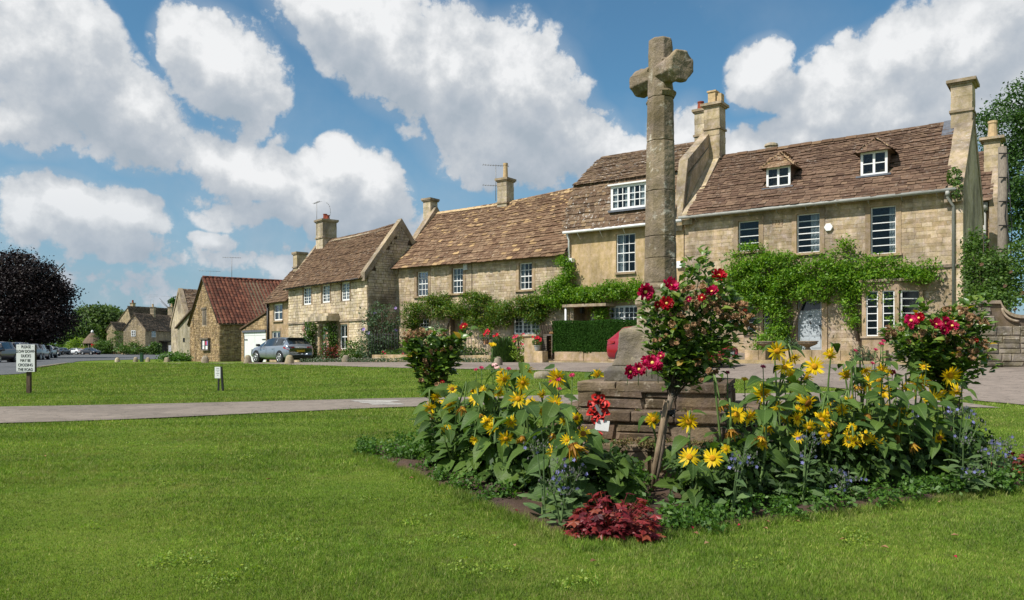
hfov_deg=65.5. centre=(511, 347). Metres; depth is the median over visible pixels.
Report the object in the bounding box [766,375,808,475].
leafy sunflower
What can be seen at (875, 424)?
leafy sunflower
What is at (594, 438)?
sunflower
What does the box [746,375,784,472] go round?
leafy sunflower
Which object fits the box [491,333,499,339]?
flower
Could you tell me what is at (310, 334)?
climbing rose
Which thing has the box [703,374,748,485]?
sunflower
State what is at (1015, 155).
tree
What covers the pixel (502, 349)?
rosemary bush
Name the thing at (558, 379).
strawflower
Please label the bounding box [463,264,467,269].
alarm box
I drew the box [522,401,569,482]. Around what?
sunflower
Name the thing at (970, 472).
borage
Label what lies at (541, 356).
stone block plinth
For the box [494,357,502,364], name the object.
guard stone
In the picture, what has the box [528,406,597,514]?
sunflower
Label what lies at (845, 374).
sunflower
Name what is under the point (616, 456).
leafy sunflower
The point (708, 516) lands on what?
weeds
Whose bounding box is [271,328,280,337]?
window
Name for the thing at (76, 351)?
parked car
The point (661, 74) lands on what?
war memorial
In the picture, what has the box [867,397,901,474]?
sunflower
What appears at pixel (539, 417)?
leafy sunflower
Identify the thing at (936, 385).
leafy sunflower
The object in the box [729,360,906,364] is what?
kerb
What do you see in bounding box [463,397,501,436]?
leafy sunflower
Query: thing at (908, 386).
leafy sunflower
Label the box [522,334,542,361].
gate pillar
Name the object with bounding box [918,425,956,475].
sunflower
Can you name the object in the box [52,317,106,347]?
tree
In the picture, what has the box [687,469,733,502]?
leafy sunflower
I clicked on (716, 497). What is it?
leafy sunflower
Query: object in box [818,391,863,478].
leafy sunflower
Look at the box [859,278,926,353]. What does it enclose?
bay window
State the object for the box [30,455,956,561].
fallen petals
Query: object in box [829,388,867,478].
sunflower
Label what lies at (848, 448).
leafy sunflower
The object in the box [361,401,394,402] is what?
path marking
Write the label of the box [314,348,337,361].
shrub
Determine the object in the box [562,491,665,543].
heuchera
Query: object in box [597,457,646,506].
leafy sunflower
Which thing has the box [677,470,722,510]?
leafy sunflower
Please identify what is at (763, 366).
strawflower
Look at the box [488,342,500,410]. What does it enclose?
strawflower
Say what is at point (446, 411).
sunflower
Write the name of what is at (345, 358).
guard stone
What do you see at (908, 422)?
sunflower
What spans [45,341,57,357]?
parked car
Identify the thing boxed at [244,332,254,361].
garage door
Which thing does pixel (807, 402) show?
sunflower
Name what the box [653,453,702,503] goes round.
leafy sunflower
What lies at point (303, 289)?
window
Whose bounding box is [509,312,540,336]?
window
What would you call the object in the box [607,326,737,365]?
red car
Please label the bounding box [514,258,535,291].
window
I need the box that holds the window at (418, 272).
[413,267,430,297]
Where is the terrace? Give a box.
[729,353,907,360]
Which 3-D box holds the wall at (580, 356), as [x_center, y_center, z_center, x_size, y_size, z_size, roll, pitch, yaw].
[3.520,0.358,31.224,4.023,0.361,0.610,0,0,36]
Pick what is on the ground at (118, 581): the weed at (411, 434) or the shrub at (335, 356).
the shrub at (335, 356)
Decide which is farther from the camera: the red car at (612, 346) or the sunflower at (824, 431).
the red car at (612, 346)
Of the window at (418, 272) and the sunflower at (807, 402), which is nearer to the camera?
the sunflower at (807, 402)
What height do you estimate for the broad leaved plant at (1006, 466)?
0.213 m
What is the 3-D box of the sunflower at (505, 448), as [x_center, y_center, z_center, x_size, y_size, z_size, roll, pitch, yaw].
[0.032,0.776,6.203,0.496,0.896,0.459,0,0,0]
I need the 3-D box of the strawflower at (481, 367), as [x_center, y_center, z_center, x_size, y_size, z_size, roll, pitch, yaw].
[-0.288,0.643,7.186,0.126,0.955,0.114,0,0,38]
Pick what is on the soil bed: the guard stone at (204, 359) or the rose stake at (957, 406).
the rose stake at (957, 406)
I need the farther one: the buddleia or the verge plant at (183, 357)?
the verge plant at (183, 357)
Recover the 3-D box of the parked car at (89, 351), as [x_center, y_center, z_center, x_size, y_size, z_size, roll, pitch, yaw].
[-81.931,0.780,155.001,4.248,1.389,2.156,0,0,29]
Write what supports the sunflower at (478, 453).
on the soil bed
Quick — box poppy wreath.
[586,394,609,431]
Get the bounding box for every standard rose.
[397,323,477,445]
[624,245,761,489]
[877,291,1003,410]
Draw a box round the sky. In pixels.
[0,0,1023,344]
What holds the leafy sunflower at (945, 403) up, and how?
on the soil bed
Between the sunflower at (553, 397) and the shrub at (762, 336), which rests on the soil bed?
the sunflower at (553, 397)
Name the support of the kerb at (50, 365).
on the ground at (118, 581)
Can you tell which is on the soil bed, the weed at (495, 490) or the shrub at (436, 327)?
the weed at (495, 490)
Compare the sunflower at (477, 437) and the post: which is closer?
the sunflower at (477, 437)
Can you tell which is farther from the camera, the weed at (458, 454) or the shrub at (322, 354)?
the shrub at (322, 354)
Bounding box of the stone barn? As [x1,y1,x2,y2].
[187,276,281,361]
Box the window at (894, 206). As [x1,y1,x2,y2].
[864,199,901,256]
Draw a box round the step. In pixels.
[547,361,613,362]
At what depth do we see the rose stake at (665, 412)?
6.23 m
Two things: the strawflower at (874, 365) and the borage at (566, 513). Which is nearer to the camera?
the borage at (566, 513)
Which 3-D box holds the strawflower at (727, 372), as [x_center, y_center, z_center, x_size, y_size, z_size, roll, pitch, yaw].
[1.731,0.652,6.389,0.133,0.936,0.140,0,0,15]
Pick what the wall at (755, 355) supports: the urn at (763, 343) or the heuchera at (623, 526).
the urn at (763, 343)
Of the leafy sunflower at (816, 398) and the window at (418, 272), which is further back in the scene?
the window at (418, 272)
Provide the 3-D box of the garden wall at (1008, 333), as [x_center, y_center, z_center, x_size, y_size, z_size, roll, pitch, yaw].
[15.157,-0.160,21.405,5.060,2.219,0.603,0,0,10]
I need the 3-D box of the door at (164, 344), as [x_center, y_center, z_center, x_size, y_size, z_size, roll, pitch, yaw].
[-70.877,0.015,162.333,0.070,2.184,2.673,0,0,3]
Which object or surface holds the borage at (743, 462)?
on the soil bed
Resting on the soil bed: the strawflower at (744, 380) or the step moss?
the strawflower at (744, 380)
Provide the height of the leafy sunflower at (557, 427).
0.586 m
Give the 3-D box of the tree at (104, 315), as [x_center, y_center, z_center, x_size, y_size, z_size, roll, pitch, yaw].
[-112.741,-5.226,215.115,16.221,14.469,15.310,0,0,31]
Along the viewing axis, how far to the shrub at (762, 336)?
28.64 m
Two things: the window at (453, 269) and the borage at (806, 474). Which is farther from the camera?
the window at (453, 269)
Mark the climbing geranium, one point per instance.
(518, 350)
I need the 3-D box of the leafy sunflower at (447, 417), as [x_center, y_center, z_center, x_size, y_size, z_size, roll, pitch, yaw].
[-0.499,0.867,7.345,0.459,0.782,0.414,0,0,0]
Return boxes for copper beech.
[0,242,95,349]
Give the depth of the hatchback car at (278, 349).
45.24 m
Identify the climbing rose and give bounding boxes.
[300,320,317,361]
[320,321,338,361]
[947,225,1023,313]
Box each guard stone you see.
[201,356,208,362]
[244,355,251,362]
[285,355,293,363]
[342,355,349,361]
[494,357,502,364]
[534,371,550,378]
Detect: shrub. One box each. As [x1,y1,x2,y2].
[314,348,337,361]
[320,344,341,361]
[337,338,371,358]
[379,349,407,360]
[428,323,447,334]
[460,340,489,354]
[749,328,791,349]
[771,337,803,353]
[848,345,877,360]
[889,312,929,353]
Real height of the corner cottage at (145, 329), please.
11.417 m
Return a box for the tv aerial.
[313,201,330,234]
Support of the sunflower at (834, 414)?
on the soil bed
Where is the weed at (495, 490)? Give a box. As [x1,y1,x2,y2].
[468,472,521,502]
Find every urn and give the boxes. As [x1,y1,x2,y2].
[756,341,775,349]
[797,341,818,349]
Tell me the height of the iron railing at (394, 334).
1.330 m
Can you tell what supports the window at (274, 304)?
in the cottage wing at (276, 301)
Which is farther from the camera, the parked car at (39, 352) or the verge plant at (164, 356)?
the parked car at (39, 352)
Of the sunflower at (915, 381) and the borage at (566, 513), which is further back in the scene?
the sunflower at (915, 381)
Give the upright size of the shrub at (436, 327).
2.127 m
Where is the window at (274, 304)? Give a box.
[272,302,282,321]
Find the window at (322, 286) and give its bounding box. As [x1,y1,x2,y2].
[321,283,330,302]
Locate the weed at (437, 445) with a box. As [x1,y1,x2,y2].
[421,423,460,465]
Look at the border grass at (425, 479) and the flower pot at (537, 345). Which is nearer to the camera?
the border grass at (425, 479)
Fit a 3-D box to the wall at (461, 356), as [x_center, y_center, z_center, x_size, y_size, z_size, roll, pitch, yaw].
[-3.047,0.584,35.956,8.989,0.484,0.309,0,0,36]
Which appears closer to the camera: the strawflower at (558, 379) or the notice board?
the strawflower at (558, 379)
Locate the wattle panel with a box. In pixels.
[540,325,552,359]
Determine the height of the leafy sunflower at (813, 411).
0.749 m
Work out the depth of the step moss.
6.97 m
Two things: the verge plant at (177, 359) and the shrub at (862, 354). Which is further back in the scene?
the verge plant at (177, 359)
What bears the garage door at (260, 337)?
in the garage
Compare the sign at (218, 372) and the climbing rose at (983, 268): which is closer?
the sign at (218, 372)
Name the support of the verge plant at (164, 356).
on the ground at (118, 581)
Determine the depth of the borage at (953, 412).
6.61 m
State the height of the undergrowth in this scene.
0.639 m
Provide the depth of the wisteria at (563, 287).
35.40 m
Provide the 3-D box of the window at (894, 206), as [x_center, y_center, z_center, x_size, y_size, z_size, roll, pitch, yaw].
[13.407,-4.268,28.740,1.251,1.986,0.350,0,0,36]
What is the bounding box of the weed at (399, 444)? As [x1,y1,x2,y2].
[382,438,418,449]
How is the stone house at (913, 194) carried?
on the ground at (118, 581)
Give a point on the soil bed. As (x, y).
(658, 494)
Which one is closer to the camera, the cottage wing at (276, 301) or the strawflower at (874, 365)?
the strawflower at (874, 365)
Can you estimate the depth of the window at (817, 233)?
30.28 m
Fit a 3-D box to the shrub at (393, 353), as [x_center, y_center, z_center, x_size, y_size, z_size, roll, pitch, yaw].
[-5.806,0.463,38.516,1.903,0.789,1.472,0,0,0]
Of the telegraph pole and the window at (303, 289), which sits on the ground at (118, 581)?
the telegraph pole
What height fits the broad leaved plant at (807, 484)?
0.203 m
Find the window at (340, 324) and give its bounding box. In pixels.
[337,321,348,350]
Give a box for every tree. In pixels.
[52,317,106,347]
[71,301,123,340]
[106,305,123,315]
[975,71,1023,254]
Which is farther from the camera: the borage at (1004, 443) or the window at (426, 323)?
the window at (426, 323)
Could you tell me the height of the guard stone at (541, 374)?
0.244 m
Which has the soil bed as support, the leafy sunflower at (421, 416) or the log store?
the leafy sunflower at (421, 416)
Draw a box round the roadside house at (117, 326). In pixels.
[105,321,125,347]
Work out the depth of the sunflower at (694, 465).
5.42 m
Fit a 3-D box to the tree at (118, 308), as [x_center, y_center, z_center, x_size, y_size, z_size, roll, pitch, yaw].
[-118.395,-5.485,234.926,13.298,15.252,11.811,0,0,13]
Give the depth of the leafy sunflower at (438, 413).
7.44 m
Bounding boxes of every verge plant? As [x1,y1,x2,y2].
[153,351,180,361]
[154,351,190,361]
[173,350,192,361]
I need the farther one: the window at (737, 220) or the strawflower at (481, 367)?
the window at (737, 220)
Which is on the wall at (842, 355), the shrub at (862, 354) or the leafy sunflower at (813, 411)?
the shrub at (862, 354)
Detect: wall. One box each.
[80,348,122,353]
[372,355,523,361]
[555,352,614,360]
[745,350,769,359]
[785,350,888,360]
[970,300,1023,367]
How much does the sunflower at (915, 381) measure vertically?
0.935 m
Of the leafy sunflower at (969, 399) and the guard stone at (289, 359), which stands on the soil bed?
the leafy sunflower at (969, 399)
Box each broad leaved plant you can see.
[654,494,686,516]
[784,481,822,497]
[997,465,1021,477]
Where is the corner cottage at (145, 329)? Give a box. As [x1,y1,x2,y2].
[122,304,173,354]
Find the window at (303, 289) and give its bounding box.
[302,286,311,304]
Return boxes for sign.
[15,344,36,392]
[215,366,223,390]
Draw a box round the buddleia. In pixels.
[356,300,409,357]
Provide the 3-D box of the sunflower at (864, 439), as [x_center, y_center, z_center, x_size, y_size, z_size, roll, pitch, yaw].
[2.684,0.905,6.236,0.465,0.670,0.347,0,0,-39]
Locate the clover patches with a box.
[75,438,910,591]
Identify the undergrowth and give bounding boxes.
[424,412,995,502]
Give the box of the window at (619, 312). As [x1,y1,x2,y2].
[609,305,636,321]
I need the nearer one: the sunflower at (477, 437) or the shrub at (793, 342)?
the sunflower at (477, 437)
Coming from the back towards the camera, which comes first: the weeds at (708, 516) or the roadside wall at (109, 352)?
the roadside wall at (109, 352)
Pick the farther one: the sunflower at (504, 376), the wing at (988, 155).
the wing at (988, 155)
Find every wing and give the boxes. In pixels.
[262,251,307,361]
[979,120,1007,285]
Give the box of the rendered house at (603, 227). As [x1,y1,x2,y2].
[561,101,708,322]
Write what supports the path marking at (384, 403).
on the path
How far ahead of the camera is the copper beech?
95.63 m
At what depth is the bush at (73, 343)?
171.34 m
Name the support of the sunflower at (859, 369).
on the soil bed
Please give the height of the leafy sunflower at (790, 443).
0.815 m
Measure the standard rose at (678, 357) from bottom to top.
2.014 m
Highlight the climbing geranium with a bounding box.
[509,333,524,361]
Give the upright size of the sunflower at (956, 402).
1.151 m
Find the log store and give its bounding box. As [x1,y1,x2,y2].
[542,332,554,358]
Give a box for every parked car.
[0,341,15,362]
[7,342,29,361]
[30,343,42,359]
[39,344,50,359]
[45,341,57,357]
[59,348,70,354]
[64,348,82,354]
[81,348,100,354]
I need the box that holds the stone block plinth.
[534,351,547,362]
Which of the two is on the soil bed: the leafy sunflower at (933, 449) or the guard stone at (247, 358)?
the leafy sunflower at (933, 449)
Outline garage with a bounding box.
[239,311,266,361]
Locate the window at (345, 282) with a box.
[340,281,350,300]
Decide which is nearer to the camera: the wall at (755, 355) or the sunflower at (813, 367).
the sunflower at (813, 367)
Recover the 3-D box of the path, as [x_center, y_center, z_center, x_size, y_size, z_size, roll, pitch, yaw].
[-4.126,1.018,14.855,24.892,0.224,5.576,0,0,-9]
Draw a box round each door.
[161,342,167,352]
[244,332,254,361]
[255,332,265,361]
[789,293,828,349]
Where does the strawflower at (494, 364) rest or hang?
on the soil bed
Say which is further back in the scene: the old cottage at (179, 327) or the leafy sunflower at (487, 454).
the old cottage at (179, 327)
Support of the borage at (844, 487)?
on the soil bed
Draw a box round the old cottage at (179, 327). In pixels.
[170,288,196,360]
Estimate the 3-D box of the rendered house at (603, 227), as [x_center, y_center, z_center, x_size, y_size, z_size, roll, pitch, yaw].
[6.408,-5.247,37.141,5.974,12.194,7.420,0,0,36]
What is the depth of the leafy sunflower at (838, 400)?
6.54 m
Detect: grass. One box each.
[344,448,1023,554]
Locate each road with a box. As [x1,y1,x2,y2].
[0,354,169,374]
[249,362,1023,404]
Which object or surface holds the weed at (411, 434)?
on the soil bed
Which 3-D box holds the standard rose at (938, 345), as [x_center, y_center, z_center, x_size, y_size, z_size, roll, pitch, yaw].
[3.869,0.334,7.399,1.363,1.735,0.821,0,0,-27]
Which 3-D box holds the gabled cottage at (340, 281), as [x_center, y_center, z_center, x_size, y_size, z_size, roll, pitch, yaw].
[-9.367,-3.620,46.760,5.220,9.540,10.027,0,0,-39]
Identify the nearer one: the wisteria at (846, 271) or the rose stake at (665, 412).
the rose stake at (665, 412)
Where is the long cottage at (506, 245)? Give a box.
[390,163,572,359]
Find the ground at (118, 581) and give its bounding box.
[0,359,1023,599]
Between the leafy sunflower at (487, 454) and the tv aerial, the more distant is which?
the tv aerial
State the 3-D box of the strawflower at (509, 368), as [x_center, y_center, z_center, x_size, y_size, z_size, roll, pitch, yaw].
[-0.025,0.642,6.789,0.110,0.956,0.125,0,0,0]
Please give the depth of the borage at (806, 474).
5.60 m
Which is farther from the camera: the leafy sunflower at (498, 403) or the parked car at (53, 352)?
the parked car at (53, 352)
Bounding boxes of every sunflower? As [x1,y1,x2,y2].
[408,411,445,466]
[412,386,446,439]
[430,381,481,472]
[431,390,460,442]
[433,380,492,451]
[434,399,472,469]
[434,407,466,462]
[450,434,490,476]
[453,388,503,473]
[458,384,494,475]
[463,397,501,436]
[467,409,518,483]
[472,384,513,481]
[482,362,534,437]
[485,389,537,486]
[486,401,525,448]
[493,403,538,483]
[496,398,509,428]
[498,439,544,485]
[500,364,570,432]
[504,405,583,501]
[519,382,578,485]
[520,424,564,487]
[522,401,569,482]
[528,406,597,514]
[534,404,585,443]
[545,461,596,508]
[551,425,609,510]
[580,457,619,505]
[584,369,614,440]
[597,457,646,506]
[613,452,621,463]
[638,411,671,482]
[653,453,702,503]
[671,410,729,507]
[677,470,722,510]
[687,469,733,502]
[688,462,726,504]
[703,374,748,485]
[709,406,790,507]
[726,435,753,448]
[731,378,778,495]
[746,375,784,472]
[748,410,786,442]
[759,394,802,493]
[762,341,798,427]
[765,390,801,485]
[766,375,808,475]
[768,340,824,424]
[773,409,804,488]
[781,368,815,457]
[791,399,831,479]
[793,372,819,461]
[796,391,819,458]
[800,396,835,455]
[804,391,839,489]
[807,391,860,447]
[809,392,850,450]
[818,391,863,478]
[822,342,870,420]
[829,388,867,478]
[831,388,851,430]
[831,395,874,484]
[832,409,884,486]
[834,421,882,484]
[845,355,884,435]
[849,370,883,428]
[849,402,895,484]
[853,411,888,478]
[859,359,897,453]
[863,371,908,481]
[866,371,922,484]
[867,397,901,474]
[873,398,907,458]
[882,399,918,482]
[885,377,919,472]
[888,370,938,474]
[888,382,908,435]
[894,373,941,446]
[904,361,943,425]
[907,360,947,437]
[909,407,959,478]
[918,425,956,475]
[922,398,966,470]
[928,363,968,431]
[928,401,957,438]
[948,380,988,467]
[954,399,961,427]
[954,403,976,433]
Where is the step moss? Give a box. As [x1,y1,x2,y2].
[526,405,772,448]
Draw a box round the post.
[139,353,143,361]
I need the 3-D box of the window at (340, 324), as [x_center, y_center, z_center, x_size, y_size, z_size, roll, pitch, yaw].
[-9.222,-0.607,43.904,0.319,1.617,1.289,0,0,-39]
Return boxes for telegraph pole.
[997,146,1011,308]
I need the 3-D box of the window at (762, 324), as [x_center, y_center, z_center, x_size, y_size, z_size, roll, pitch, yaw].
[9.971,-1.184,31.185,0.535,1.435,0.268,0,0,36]
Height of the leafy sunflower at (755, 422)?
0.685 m
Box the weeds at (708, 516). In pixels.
[353,429,1023,533]
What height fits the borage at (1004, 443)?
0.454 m
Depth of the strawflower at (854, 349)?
6.91 m
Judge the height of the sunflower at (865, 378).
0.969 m
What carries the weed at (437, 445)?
on the soil bed
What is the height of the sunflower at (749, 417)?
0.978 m
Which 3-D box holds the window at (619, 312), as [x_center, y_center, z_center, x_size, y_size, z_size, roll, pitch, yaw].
[4.892,-1.358,34.806,1.386,0.943,1.091,0,0,0]
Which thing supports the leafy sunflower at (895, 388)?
on the soil bed
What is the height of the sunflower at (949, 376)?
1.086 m
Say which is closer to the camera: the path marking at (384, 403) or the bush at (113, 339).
the path marking at (384, 403)
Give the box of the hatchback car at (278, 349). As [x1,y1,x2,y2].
[251,336,312,362]
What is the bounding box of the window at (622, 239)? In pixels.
[614,233,635,274]
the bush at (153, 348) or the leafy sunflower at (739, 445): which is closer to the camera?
the leafy sunflower at (739, 445)
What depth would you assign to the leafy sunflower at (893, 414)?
6.37 m
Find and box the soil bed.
[371,445,1023,539]
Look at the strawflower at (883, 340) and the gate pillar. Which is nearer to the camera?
the strawflower at (883, 340)
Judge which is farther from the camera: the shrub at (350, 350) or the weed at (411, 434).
the shrub at (350, 350)
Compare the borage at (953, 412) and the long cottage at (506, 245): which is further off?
the long cottage at (506, 245)
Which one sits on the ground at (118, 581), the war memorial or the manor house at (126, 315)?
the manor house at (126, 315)
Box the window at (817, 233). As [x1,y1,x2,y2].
[791,207,825,255]
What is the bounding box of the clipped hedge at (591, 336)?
[552,319,636,352]
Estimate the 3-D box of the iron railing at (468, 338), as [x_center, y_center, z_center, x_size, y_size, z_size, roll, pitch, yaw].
[-1.566,-0.105,34.886,2.055,0.950,0.024,0,0,36]
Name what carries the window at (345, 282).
in the gabled cottage at (340, 281)
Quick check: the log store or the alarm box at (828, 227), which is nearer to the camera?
the alarm box at (828, 227)
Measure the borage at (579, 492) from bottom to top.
0.449 m
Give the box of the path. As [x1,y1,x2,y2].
[0,389,999,422]
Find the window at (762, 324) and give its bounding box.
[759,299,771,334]
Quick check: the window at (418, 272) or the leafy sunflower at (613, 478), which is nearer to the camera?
the leafy sunflower at (613, 478)
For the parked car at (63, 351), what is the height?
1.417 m
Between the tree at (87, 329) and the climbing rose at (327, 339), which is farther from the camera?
the tree at (87, 329)
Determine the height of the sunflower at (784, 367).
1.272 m
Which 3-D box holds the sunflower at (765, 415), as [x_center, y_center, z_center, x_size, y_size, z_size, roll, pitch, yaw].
[1.636,0.793,5.640,0.634,0.742,0.363,0,0,-38]
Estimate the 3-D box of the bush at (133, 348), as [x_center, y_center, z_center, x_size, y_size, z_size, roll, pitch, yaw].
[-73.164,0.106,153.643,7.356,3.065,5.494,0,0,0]
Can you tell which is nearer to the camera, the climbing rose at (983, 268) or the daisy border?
the climbing rose at (983, 268)
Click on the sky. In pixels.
(145, 145)
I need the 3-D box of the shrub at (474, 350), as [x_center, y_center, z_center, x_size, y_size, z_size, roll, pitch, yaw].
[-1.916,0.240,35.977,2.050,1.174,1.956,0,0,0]
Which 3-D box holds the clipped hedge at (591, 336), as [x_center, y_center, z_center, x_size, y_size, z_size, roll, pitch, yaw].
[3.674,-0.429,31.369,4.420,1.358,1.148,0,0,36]
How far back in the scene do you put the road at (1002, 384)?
21.38 m
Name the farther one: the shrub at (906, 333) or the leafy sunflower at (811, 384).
the shrub at (906, 333)
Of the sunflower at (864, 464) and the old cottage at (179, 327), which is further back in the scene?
the old cottage at (179, 327)
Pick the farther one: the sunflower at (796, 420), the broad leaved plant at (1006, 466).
the broad leaved plant at (1006, 466)
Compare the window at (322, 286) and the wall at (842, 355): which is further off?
the window at (322, 286)
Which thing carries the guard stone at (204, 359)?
on the ground at (118, 581)
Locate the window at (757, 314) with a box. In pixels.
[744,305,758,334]
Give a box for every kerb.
[38,363,64,367]
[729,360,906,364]
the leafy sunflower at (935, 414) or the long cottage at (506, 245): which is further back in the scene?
the long cottage at (506, 245)
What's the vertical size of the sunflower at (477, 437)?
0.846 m
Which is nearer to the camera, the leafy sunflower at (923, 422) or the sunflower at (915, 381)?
the leafy sunflower at (923, 422)
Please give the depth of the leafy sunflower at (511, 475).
6.09 m
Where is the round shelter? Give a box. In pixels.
[83,330,99,347]
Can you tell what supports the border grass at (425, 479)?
on the ground at (118, 581)
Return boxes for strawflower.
[479,366,485,410]
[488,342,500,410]
[491,363,498,410]
[506,367,511,405]
[556,378,565,423]
[569,373,581,407]
[724,371,729,440]
[737,377,753,430]
[755,364,765,404]
[850,348,860,411]
[873,348,878,418]
[876,342,886,377]
[878,339,886,376]
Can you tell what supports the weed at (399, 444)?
on the soil bed
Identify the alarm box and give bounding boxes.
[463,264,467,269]
[824,223,832,230]
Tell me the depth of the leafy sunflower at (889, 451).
6.33 m
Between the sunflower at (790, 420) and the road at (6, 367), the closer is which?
the sunflower at (790, 420)
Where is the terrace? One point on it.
(781, 357)
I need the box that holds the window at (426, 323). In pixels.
[416,316,430,329]
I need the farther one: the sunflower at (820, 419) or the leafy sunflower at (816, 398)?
the leafy sunflower at (816, 398)
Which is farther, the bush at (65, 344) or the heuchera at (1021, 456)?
the bush at (65, 344)
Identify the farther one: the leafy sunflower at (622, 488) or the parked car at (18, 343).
the parked car at (18, 343)
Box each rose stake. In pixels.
[648,400,675,491]
[947,381,964,441]
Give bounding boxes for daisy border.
[299,357,490,361]
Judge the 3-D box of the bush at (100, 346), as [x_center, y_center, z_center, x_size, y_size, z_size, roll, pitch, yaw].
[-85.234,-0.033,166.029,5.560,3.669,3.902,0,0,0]
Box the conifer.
[160,297,175,311]
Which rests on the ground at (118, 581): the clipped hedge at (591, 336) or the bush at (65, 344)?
the bush at (65, 344)
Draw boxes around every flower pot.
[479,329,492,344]
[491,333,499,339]
[531,336,542,350]
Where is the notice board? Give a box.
[200,338,210,350]
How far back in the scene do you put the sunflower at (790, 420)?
6.12 m
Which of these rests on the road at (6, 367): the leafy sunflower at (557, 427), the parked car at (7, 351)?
the parked car at (7, 351)
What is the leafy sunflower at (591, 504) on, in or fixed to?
on the soil bed
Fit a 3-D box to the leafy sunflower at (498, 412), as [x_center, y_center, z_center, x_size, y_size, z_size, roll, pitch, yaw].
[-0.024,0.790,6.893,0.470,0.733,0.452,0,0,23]
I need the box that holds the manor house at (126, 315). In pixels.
[117,300,167,323]
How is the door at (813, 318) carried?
in the stone house at (913, 194)
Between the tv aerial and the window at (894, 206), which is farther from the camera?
the tv aerial
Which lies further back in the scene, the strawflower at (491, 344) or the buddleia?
the buddleia
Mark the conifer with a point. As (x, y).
(172, 300)
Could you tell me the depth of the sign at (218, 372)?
20.97 m
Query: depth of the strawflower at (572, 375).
6.03 m
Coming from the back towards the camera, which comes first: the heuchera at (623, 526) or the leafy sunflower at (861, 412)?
the leafy sunflower at (861, 412)
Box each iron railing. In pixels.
[374,333,399,354]
[458,334,488,354]
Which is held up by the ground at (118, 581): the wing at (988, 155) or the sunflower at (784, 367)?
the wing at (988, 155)
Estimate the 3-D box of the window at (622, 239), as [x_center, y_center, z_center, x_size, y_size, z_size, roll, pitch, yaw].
[4.991,-4.080,34.797,0.994,1.775,0.320,0,0,36]
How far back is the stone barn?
59.49 m
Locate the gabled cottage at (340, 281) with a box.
[283,214,428,361]
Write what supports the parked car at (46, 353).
on the road at (6, 367)
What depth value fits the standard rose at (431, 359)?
7.92 m
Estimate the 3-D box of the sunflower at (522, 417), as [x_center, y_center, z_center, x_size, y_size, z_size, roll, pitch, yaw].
[0.316,0.823,5.666,0.517,0.821,0.684,0,0,-30]
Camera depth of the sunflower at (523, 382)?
6.39 m
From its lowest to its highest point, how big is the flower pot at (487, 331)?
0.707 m
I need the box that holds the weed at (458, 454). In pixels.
[452,434,492,463]
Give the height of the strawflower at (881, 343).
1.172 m
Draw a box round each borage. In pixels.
[517,430,567,518]
[538,473,578,527]
[540,457,591,517]
[704,449,758,517]
[773,430,829,512]
[828,458,868,501]
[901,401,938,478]
[936,432,998,492]
[943,405,986,472]
[961,435,1023,488]
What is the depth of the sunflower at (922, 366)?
7.12 m
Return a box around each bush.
[53,340,81,348]
[63,338,87,348]
[89,330,122,347]
[90,338,116,353]
[113,340,148,354]
[146,341,161,354]
[489,335,516,361]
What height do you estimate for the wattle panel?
1.520 m
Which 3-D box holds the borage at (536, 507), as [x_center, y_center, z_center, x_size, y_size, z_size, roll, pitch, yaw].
[0.196,0.857,5.280,0.347,0.596,0.297,0,0,43]
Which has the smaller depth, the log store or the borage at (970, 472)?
the borage at (970, 472)
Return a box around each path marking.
[351,400,398,400]
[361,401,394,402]
[369,403,401,404]
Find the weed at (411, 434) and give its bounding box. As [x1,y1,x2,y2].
[401,426,425,447]
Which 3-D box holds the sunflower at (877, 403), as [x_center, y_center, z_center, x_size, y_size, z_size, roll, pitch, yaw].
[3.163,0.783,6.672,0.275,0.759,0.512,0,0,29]
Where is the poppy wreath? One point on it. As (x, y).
(599, 421)
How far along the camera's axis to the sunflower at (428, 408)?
7.65 m
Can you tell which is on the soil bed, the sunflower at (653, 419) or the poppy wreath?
the sunflower at (653, 419)
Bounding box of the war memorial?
[551,36,772,476]
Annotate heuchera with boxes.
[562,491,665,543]
[988,451,1023,478]
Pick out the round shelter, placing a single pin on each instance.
(88, 340)
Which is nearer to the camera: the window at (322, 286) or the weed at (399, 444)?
the weed at (399, 444)
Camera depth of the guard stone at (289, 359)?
37.87 m
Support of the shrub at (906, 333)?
on the terrace
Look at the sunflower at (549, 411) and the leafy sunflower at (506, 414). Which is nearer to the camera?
the sunflower at (549, 411)
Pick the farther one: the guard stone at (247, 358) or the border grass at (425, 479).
the guard stone at (247, 358)
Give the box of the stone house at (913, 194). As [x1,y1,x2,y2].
[678,76,983,353]
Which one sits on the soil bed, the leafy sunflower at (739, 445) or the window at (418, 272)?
the leafy sunflower at (739, 445)
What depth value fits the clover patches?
4.25 m
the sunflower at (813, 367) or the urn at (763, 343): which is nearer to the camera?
the sunflower at (813, 367)
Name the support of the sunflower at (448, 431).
on the soil bed
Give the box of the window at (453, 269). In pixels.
[448,264,465,294]
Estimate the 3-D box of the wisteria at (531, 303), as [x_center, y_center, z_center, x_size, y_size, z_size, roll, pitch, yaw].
[-2.126,-1.402,39.185,9.808,3.030,1.272,0,0,36]
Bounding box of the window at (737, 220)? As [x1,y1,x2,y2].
[732,215,763,253]
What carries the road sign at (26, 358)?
on the ground at (118, 581)
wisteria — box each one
[395,289,555,336]
[534,253,643,321]
[719,233,945,346]

